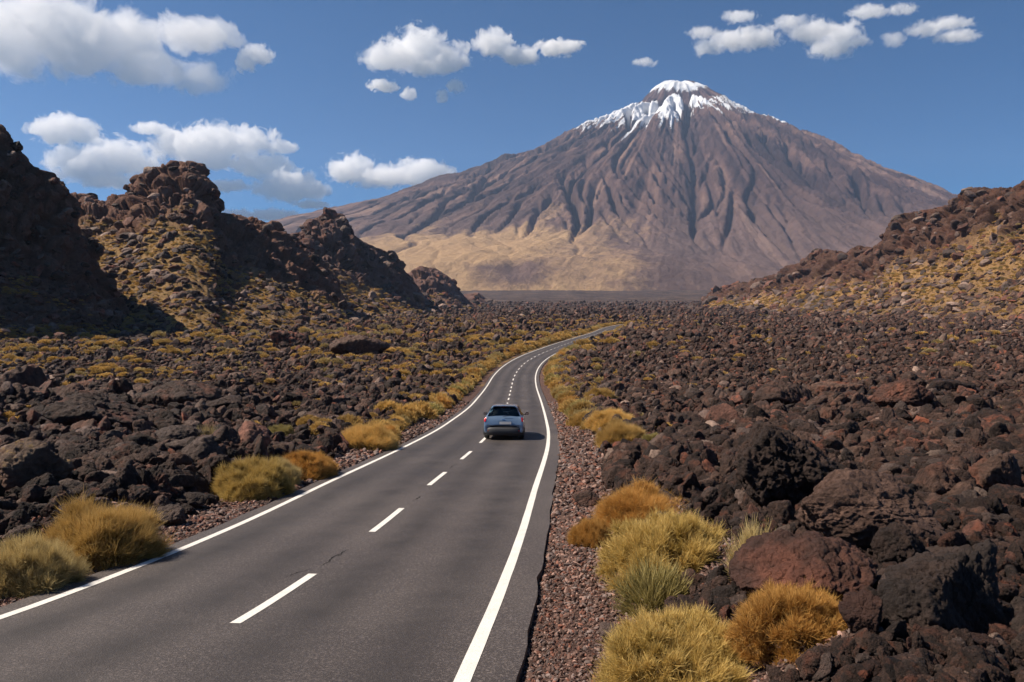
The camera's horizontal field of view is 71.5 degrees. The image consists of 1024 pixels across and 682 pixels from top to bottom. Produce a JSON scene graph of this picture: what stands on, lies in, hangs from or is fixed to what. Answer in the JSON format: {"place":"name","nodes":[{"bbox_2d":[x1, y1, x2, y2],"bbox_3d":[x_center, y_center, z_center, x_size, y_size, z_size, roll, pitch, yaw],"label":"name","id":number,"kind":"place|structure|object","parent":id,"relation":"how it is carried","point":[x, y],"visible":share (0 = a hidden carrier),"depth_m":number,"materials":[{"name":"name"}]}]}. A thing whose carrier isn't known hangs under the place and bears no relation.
{"place":"outdoors","nodes":[
{"label":"outdoors","id":0,"kind":"place"},
{"bbox_2d":[0,124,129,338],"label":"hill","id":1,"kind":"structure","parent":0,"point":[53,206],"depth_m":190.38,"materials":[{"name":"brown stone"}]},
{"bbox_2d":[70,160,364,333],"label":"hill","id":2,"kind":"structure","parent":0,"point":[262,247],"depth_m":316.76,"materials":[{"name":"brown stone"}]},
{"bbox_2d":[0,324,622,681],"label":"road","id":3,"kind":"structure","parent":0,"point":[419,558],"depth_m":9.84,"materials":[{"name":"grey asphalt"}]},
{"bbox_2d":[483,401,528,437],"bbox_3d":[-0.301,3.579,33.210,2.202,1.679,4.234,0,-2,2],"label":"car","id":4,"kind":"object","parent":3,"relation":"on","point":[504,418],"visible":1,"depth_m":31.28,"materials":[{"name":"blue paint"}]},
{"bbox_2d":[290,213,427,314],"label":"hill","id":5,"kind":"structure","parent":0,"point":[404,285],"depth_m":588.20,"materials":[{"name":"brown stone"}]},
{"bbox_2d":[408,266,472,305],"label":"hill","id":6,"kind":"structure","parent":0,"point":[423,281],"depth_m":922.76,"materials":[{"name":"brown stone"}]},
{"bbox_2d":[463,292,493,303],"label":"hill","id":7,"kind":"structure","parent":0,"point":[469,297],"depth_m":1257.10,"materials":[{"name":"brown stone"}]},
{"bbox_2d":[0,290,1023,681],"bbox_3d":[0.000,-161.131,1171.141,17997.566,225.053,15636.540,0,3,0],"label":"ground","id":8,"kind":"structure","parent":0,"point":[578,296],"depth_m":146.07,"materials":[{"name":"brown gravel"}]},
{"bbox_2d":[10,404,19,411],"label":"lava rock","id":9,"kind":"object","parent":8,"relation":"on","point":[14,406],"visible":0.43,"depth_m":33.88,"materials":[{"name":"brown stone"}]},
{"bbox_2d":[0,364,47,386],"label":"lava boulder","id":10,"kind":"object","parent":8,"relation":"on","point":[32,375],"visible":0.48,"depth_m":62.10,"materials":[{"name":"black stone"}]},
{"bbox_2d":[0,437,74,489],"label":"lava boulder","id":11,"kind":"object","parent":8,"relation":"on","point":[23,461],"visible":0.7,"depth_m":14.86,"materials":[{"name":"stone"}]},
{"bbox_2d":[0,529,92,598],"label":"broom bush","id":12,"kind":"object","parent":8,"relation":"on","point":[41,564],"visible":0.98,"depth_m":9.64,"materials":[{"name":"plant"}]},
{"bbox_2d":[55,435,105,453],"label":"lava boulder","id":13,"kind":"object","parent":8,"relation":"on","point":[84,445],"visible":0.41,"depth_m":19.69,"materials":[{"name":"stone"}]},
{"bbox_2d":[41,390,147,428],"bbox_3d":[-15.594,2.903,26.848,3.055,1.999,3.144,0,3,2],"label":"lava boulder","id":14,"kind":"object","parent":8,"relation":"on","point":[80,405],"visible":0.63,"depth_m":26.27,"materials":[{"name":"stone"}]},
{"bbox_2d":[24,487,176,571],"bbox_3d":[-6.687,2.953,11.469,2.142,1.311,2.140,1,3,27],"label":"broom bush","id":15,"kind":"object","parent":8,"relation":"on","point":[101,537],"visible":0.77,"depth_m":11.21,"materials":[{"name":"yellow plant"}]},
{"bbox_2d":[102,470,116,475],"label":"lava boulder","id":16,"kind":"object","parent":8,"relation":"on","point":[110,472],"visible":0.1,"depth_m":16.11,"materials":[{"name":"brown stone"}]},
{"bbox_2d":[132,384,151,390],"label":"lava rock","id":17,"kind":"object","parent":8,"relation":"on","point":[148,388],"visible":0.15,"depth_m":49.11,"materials":[{"name":"brown stone"}]},
{"bbox_2d":[128,447,166,463],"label":"lava boulder","id":18,"kind":"object","parent":8,"relation":"on","point":[138,457],"visible":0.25,"depth_m":17.51,"materials":[{"name":"stone"}]},
{"bbox_2d":[157,504,186,525],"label":"lava boulder","id":19,"kind":"object","parent":8,"relation":"on","point":[176,514],"visible":0.91,"depth_m":14.10,"materials":[{"name":"stone"}]},
{"bbox_2d":[138,379,221,406],"bbox_3d":[-18.450,3.167,40.111,4.531,1.963,3.655,1,3,25],"label":"lava boulder","id":20,"kind":"object","parent":8,"relation":"on","point":[175,390],"visible":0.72,"depth_m":38.97,"materials":[{"name":"stone"}]},
{"bbox_2d":[155,425,211,440],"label":"lava boulder","id":21,"kind":"object","parent":8,"relation":"on","point":[179,432],"visible":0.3,"depth_m":20.59,"materials":[{"name":"grey stone"}]},
{"bbox_2d":[178,492,208,508],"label":"lava boulder","id":22,"kind":"object","parent":8,"relation":"on","point":[196,500],"visible":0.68,"depth_m":15.68,"materials":[{"name":"grey stone"}]},
{"bbox_2d":[195,423,214,434],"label":"grass tuft","id":23,"kind":"object","parent":8,"relation":"on","point":[207,429],"visible":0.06,"depth_m":21.06,"materials":[{"name":"plant"}]},
{"bbox_2d":[206,395,241,407],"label":"lava boulder","id":24,"kind":"object","parent":8,"relation":"on","point":[227,400],"visible":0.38,"depth_m":36.07,"materials":[{"name":"stone"}]},
{"bbox_2d":[209,453,297,502],"bbox_3d":[-6.489,3.349,17.552,2.121,1.136,2.448,1,3,17],"label":"broom bush","id":25,"kind":"object","parent":8,"relation":"on","point":[257,478],"visible":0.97,"depth_m":17.28,"materials":[{"name":"yellow plant"}]},
{"bbox_2d":[268,423,295,435],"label":"broom bush","id":26,"kind":"object","parent":8,"relation":"on","point":[287,429],"visible":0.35,"depth_m":27.03,"materials":[{"name":"plant"}]},
{"bbox_2d":[265,456,305,483],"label":"broom bush","id":27,"kind":"object","parent":8,"relation":"on","point":[293,469],"visible":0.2,"depth_m":19.11,"materials":[{"name":"plant"}]},
{"bbox_2d":[269,330,308,343],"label":"lava boulder","id":28,"kind":"object","parent":8,"relation":"on","point":[279,336],"visible":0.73,"depth_m":148.24,"materials":[{"name":"brown stone"}]},
{"bbox_2d":[296,414,319,425],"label":"broom bush","id":29,"kind":"object","parent":8,"relation":"on","point":[302,420],"visible":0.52,"depth_m":34.04,"materials":[{"name":"yellow plant"}]},
{"bbox_2d":[281,447,339,480],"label":"broom bush","id":30,"kind":"object","parent":8,"relation":"on","point":[317,465],"visible":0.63,"depth_m":20.34,"materials":[{"name":"plant"}]},
{"bbox_2d":[334,413,363,424],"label":"broom bush","id":31,"kind":"object","parent":8,"relation":"on","point":[348,417],"visible":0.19,"depth_m":32.03,"materials":[{"name":"yellow plant"}]},
{"bbox_2d":[329,335,389,354],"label":"lava boulder","id":32,"kind":"object","parent":8,"relation":"on","point":[358,344],"visible":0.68,"depth_m":122.05,"materials":[{"name":"brown stone"}]},
{"bbox_2d":[341,416,402,450],"bbox_3d":[-5.713,3.609,27.772,2.947,1.403,2.488,0,3,1],"label":"broom bush","id":33,"kind":"object","parent":8,"relation":"on","point":[374,436],"visible":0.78,"depth_m":27.33,"materials":[{"name":"yellow plant"}]},
{"bbox_2d":[362,417,401,435],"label":"broom bush","id":34,"kind":"object","parent":8,"relation":"on","point":[386,424],"visible":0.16,"depth_m":32.35,"materials":[{"name":"yellow plant"}]},
{"bbox_2d":[373,399,397,411],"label":"broom bush","id":35,"kind":"object","parent":8,"relation":"on","point":[383,405],"visible":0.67,"depth_m":40.57,"materials":[{"name":"yellow plant"}]},
{"bbox_2d":[384,424,400,438],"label":"broom bush","id":36,"kind":"object","parent":8,"relation":"on","point":[393,428],"visible":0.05,"depth_m":30.86,"materials":[{"name":"yellow plant"}]},
{"bbox_2d":[386,379,401,385],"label":"lava rock","id":37,"kind":"object","parent":8,"relation":"on","point":[395,382],"visible":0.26,"depth_m":67.73,"materials":[{"name":"grey stone"}]},
{"bbox_2d":[391,420,406,430],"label":"broom bush","id":38,"kind":"object","parent":8,"relation":"on","point":[398,423],"visible":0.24,"depth_m":35.29,"materials":[{"name":"yellow plant"}]},
{"bbox_2d":[388,414,409,426],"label":"broom bush","id":39,"kind":"object","parent":8,"relation":"on","point":[400,418],"visible":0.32,"depth_m":36.69,"materials":[{"name":"yellow plant"}]},
{"bbox_2d":[393,408,416,422],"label":"broom bush","id":40,"kind":"object","parent":8,"relation":"on","point":[411,417],"visible":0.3,"depth_m":39.19,"materials":[{"name":"yellow plant"}]},
{"bbox_2d":[400,414,411,425],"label":"broom bush","id":41,"kind":"object","parent":8,"relation":"on","point":[407,420],"visible":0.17,"depth_m":38.16,"materials":[{"name":"plant"}]},
{"bbox_2d":[388,402,424,418],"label":"broom bush","id":42,"kind":"object","parent":8,"relation":"on","point":[412,408],"visible":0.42,"depth_m":40.50,"materials":[{"name":"yellow plant"}]},
{"bbox_2d":[408,399,438,419],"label":"broom bush","id":43,"kind":"object","parent":8,"relation":"on","point":[429,412],"visible":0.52,"depth_m":42.98,"materials":[{"name":"yellow plant"}]},
{"bbox_2d":[424,394,444,408],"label":"broom bush","id":44,"kind":"object","parent":8,"relation":"on","point":[433,398],"visible":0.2,"depth_m":48.58,"materials":[{"name":"yellow plant"}]},
{"bbox_2d":[428,401,443,414],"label":"broom bush","id":45,"kind":"object","parent":8,"relation":"on","point":[440,410],"visible":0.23,"depth_m":46.46,"materials":[{"name":"yellow plant"}]},
{"bbox_2d":[428,391,452,404],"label":"broom bush","id":46,"kind":"object","parent":8,"relation":"on","point":[443,394],"visible":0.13,"depth_m":54.67,"materials":[{"name":"yellow plant"}]},
{"bbox_2d":[435,395,452,408],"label":"broom bush","id":47,"kind":"object","parent":8,"relation":"on","point":[446,402],"visible":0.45,"depth_m":52.54,"materials":[{"name":"plant"}]},
{"bbox_2d":[446,387,462,397],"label":"broom bush","id":48,"kind":"object","parent":8,"relation":"on","point":[454,389],"visible":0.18,"depth_m":66.09,"materials":[{"name":"yellow plant"}]},
{"bbox_2d":[449,384,466,394],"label":"broom bush","id":49,"kind":"object","parent":8,"relation":"on","point":[459,388],"visible":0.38,"depth_m":68.00,"materials":[{"name":"yellow plant"}]},
{"bbox_2d":[451,382,467,392],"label":"broom bush","id":50,"kind":"object","parent":8,"relation":"on","point":[461,386],"visible":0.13,"depth_m":69.57,"materials":[{"name":"yellow plant"}]},
{"bbox_2d":[457,380,475,390],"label":"broom bush","id":51,"kind":"object","parent":8,"relation":"on","point":[464,382],"visible":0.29,"depth_m":75.11,"materials":[{"name":"yellow plant"}]},
{"bbox_2d":[471,363,488,371],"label":"broom bush","id":52,"kind":"object","parent":8,"relation":"on","point":[483,367],"visible":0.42,"depth_m":100.10,"materials":[{"name":"plant"}]},
{"bbox_2d":[477,359,491,369],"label":"broom bush","id":53,"kind":"object","parent":8,"relation":"on","point":[488,366],"visible":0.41,"depth_m":104.64,"materials":[{"name":"yellow plant"}]},
{"bbox_2d":[488,355,500,363],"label":"broom bush","id":54,"kind":"object","parent":8,"relation":"on","point":[495,358],"visible":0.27,"depth_m":117.29,"materials":[{"name":"plant"}]},
{"bbox_2d":[542,366,558,375],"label":"broom bush","id":55,"kind":"object","parent":8,"relation":"on","point":[553,369],"visible":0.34,"depth_m":93.64,"materials":[{"name":"yellow plant"}]},
{"bbox_2d":[551,385,567,394],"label":"broom bush","id":56,"kind":"object","parent":8,"relation":"on","point":[558,388],"visible":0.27,"depth_m":67.87,"materials":[{"name":"plant"}]},
{"bbox_2d":[557,390,576,399],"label":"broom bush","id":57,"kind":"object","parent":8,"relation":"on","point":[564,394],"visible":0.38,"depth_m":60.22,"materials":[{"name":"yellow plant"}]},
{"bbox_2d":[557,398,578,411],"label":"broom bush","id":58,"kind":"object","parent":8,"relation":"on","point":[559,409],"visible":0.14,"depth_m":50.35,"materials":[{"name":"yellow plant"}]},
{"bbox_2d":[565,384,579,390],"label":"broom bush","id":59,"kind":"object","parent":8,"relation":"on","point":[568,387],"visible":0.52,"depth_m":67.56,"materials":[{"name":"plant"}]},
{"bbox_2d":[561,399,587,413],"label":"broom bush","id":60,"kind":"object","parent":8,"relation":"on","point":[565,406],"visible":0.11,"depth_m":46.94,"materials":[{"name":"yellow plant"}]},
{"bbox_2d":[565,411,586,426],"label":"broom bush","id":61,"kind":"object","parent":8,"relation":"on","point":[574,420],"visible":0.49,"depth_m":37.90,"materials":[{"name":"yellow plant"}]},
{"bbox_2d":[563,398,588,414],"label":"broom bush","id":62,"kind":"object","parent":8,"relation":"on","point":[566,412],"visible":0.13,"depth_m":44.93,"materials":[{"name":"yellow plant"}]},
{"bbox_2d":[568,407,591,416],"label":"broom bush","id":63,"kind":"object","parent":8,"relation":"on","point":[575,412],"visible":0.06,"depth_m":41.04,"materials":[{"name":"plant"}]},
{"bbox_2d":[566,399,594,417],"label":"broom bush","id":64,"kind":"object","parent":8,"relation":"on","point":[579,405],"visible":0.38,"depth_m":42.62,"materials":[{"name":"yellow plant"}]},
{"bbox_2d":[573,339,587,344],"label":"broom bush","id":65,"kind":"object","parent":8,"relation":"on","point":[581,342],"visible":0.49,"depth_m":159.32,"materials":[{"name":"yellow plant"}]},
{"bbox_2d":[573,490,598,506],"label":"lava boulder","id":66,"kind":"object","parent":8,"relation":"on","point":[586,498],"visible":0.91,"depth_m":16.13,"materials":[{"name":"brown stone"}]},
{"bbox_2d":[566,515,612,547],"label":"broom bush","id":67,"kind":"object","parent":8,"relation":"on","point":[586,532],"visible":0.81,"depth_m":12.52,"materials":[{"name":"yellow plant"}]},
{"bbox_2d":[582,386,613,397],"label":"broom bush","id":68,"kind":"object","parent":8,"relation":"on","point":[604,391],"visible":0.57,"depth_m":54.94,"materials":[{"name":"yellow plant"}]},
{"bbox_2d":[583,407,634,431],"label":"broom bush","id":69,"kind":"object","parent":8,"relation":"on","point":[597,419],"visible":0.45,"depth_m":32.38,"materials":[{"name":"yellow plant"}]},
{"bbox_2d":[599,622,619,639],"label":"lava boulder","id":70,"kind":"object","parent":8,"relation":"on","point":[605,626],"visible":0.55,"depth_m":7.48,"materials":[{"name":"stone"}]},
{"bbox_2d":[593,412,645,447],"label":"broom bush","id":71,"kind":"object","parent":8,"relation":"on","point":[615,430],"visible":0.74,"depth_m":26.81,"materials":[{"name":"yellow plant"}]},
{"bbox_2d":[586,475,688,528],"bbox_3d":[2.541,3.111,13.998,2.090,0.916,2.074,2,3,33],"label":"broom bush","id":72,"kind":"object","parent":8,"relation":"on","point":[637,499],"visible":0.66,"depth_m":13.68,"materials":[{"name":"yellow plant"}]},
{"bbox_2d":[641,431,657,440],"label":"broom bush","id":73,"kind":"object","parent":8,"relation":"on","point":[649,437],"visible":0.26,"depth_m":22.73,"materials":[{"name":"yellow plant"}]},
{"bbox_2d":[605,552,694,619],"bbox_3d":[1.741,2.913,8.521,1.156,0.737,1.301,-1,3,-24],"label":"grass tuft","id":74,"kind":"object","parent":8,"relation":"on","point":[648,585],"visible":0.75,"depth_m":8.49,"materials":[{"name":"green plant"}]},
{"bbox_2d":[589,505,729,598],"bbox_3d":[2.134,2.784,9.863,2.215,1.092,2.574,-2,3,-33],"label":"broom bush","id":75,"kind":"object","parent":8,"relation":"on","point":[690,540],"visible":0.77,"depth_m":9.62,"materials":[{"name":"yellow plant"}]},
{"bbox_2d":[587,600,758,681],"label":"broom bush","id":76,"kind":"object","parent":8,"relation":"on","point":[694,648],"visible":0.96,"depth_m":5.96,"materials":[{"name":"yellow plant"}]},
{"bbox_2d":[682,503,693,512],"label":"lava rock","id":77,"kind":"object","parent":8,"relation":"on","point":[691,506],"visible":0.43,"depth_m":13.61,"materials":[{"name":"brown stone"}]},
{"bbox_2d":[718,512,775,581],"bbox_3d":[2.686,2.287,7.800,0.767,0.814,0.814,0,3,-1],"label":"grass tuft","id":78,"kind":"object","parent":8,"relation":"on","point":[749,533],"visible":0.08,"depth_m":7.85,"materials":[{"name":"plant"}]},
{"bbox_2d":[752,381,812,404],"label":"lava boulder","id":79,"kind":"object","parent":8,"relation":"on","point":[787,393],"visible":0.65,"depth_m":44.63,"materials":[{"name":"brown stone"}]},
{"bbox_2d":[720,578,848,668],"bbox_3d":[2.399,2.303,6.032,1.274,0.613,1.562,1,3,18],"label":"broom bush","id":80,"kind":"object","parent":8,"relation":"on","point":[790,617],"visible":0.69,"depth_m":5.84,"materials":[{"name":"yellow plant"}]},
{"bbox_2d":[733,420,838,505],"bbox_3d":[5.046,2.407,13.196,2.027,1.869,2.158,0,3,6],"label":"lava boulder","id":81,"kind":"object","parent":8,"relation":"on","point":[772,462],"visible":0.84,"depth_m":12.43,"materials":[{"name":"black stone"}]},
{"bbox_2d":[728,528,877,600],"bbox_3d":[2.845,2.244,7.011,1.344,0.680,0.989,2,3,31],"label":"lava boulder","id":82,"kind":"object","parent":8,"relation":"on","point":[839,565],"visible":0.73,"depth_m":6.84,"materials":[{"name":"brown stone"}]},
{"bbox_2d":[808,381,862,396],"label":"lava boulder","id":83,"kind":"object","parent":8,"relation":"on","point":[816,388],"visible":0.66,"depth_m":47.29,"materials":[{"name":"brown stone"}]},
{"bbox_2d":[838,589,882,634],"bbox_3d":[2.728,2.122,5.559,0.302,0.296,0.301,2,4,38],"label":"lava boulder","id":84,"kind":"object","parent":8,"relation":"on","point":[861,609],"visible":0.98,"depth_m":5.49,"materials":[{"name":"brown stone"}]},
{"bbox_2d":[844,406,881,414],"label":"lava boulder","id":85,"kind":"object","parent":8,"relation":"on","point":[873,409],"visible":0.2,"depth_m":28.50,"materials":[{"name":"brown stone"}]},
{"bbox_2d":[796,468,946,546],"bbox_3d":[4.791,2.317,9.751,1.775,1.096,1.442,0,3,3],"label":"lava boulder","id":86,"kind":"object","parent":8,"relation":"on","point":[858,508],"visible":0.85,"depth_m":9.36,"materials":[{"name":"brown stone"}]},
{"bbox_2d":[870,522,924,563],"bbox_3d":[4.808,2.557,8.676,0.716,0.635,0.564,-2,3,-29],"label":"lava boulder","id":87,"kind":"object","parent":8,"relation":"on","point":[896,542],"visible":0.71,"depth_m":8.58,"materials":[{"name":"stone"}]},
{"bbox_2d":[872,378,934,406],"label":"lava boulder","id":88,"kind":"object","parent":8,"relation":"on","point":[907,391],"visible":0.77,"depth_m":29.00,"materials":[{"name":"brown stone"}]},
{"bbox_2d":[925,545,945,553],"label":"lava boulder","id":89,"kind":"object","parent":8,"relation":"on","point":[935,549],"visible":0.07,"depth_m":8.69,"materials":[{"name":"brown stone"}]},
{"bbox_2d":[877,538,1006,631],"bbox_3d":[3.568,2.115,5.964,1.110,0.903,0.814,-1,3,-14],"label":"lava boulder","id":90,"kind":"object","parent":8,"relation":"on","point":[948,589],"visible":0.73,"depth_m":5.70,"materials":[{"name":"stone"}]},
{"bbox_2d":[927,378,975,390],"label":"lava boulder","id":91,"kind":"object","parent":8,"relation":"on","point":[939,384],"visible":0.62,"depth_m":56.08,"materials":[{"name":"brown stone"}]},
{"bbox_2d":[967,452,1022,492],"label":"lava boulder","id":92,"kind":"object","parent":8,"relation":"on","point":[1000,468],"visible":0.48,"depth_m":14.05,"materials":[{"name":"brown stone"}]},
{"bbox_2d":[998,541,1011,546],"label":"lava rock","id":93,"kind":"object","parent":8,"relation":"on","point":[1007,544],"visible":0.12,"depth_m":8.77,"materials":[{"name":"brown stone"}]},
{"bbox_2d":[0,0,1023,221],"label":"sky","id":94,"kind":"structure","parent":0,"point":[290,107],"materials":[{"name":"blue"}]},
{"bbox_2d":[274,80,957,290],"bbox_3d":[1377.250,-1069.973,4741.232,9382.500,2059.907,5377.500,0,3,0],"label":"volcano","id":95,"kind":"structure","parent":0,"point":[678,185],"depth_m":4060.91},
{"bbox_2d":[702,180,1023,319],"bbox_3d":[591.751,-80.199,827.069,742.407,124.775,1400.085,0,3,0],"label":"hill","id":96,"kind":"structure","parent":0,"point":[984,213],"depth_m":544.02,"materials":[{"name":"brown stone"}]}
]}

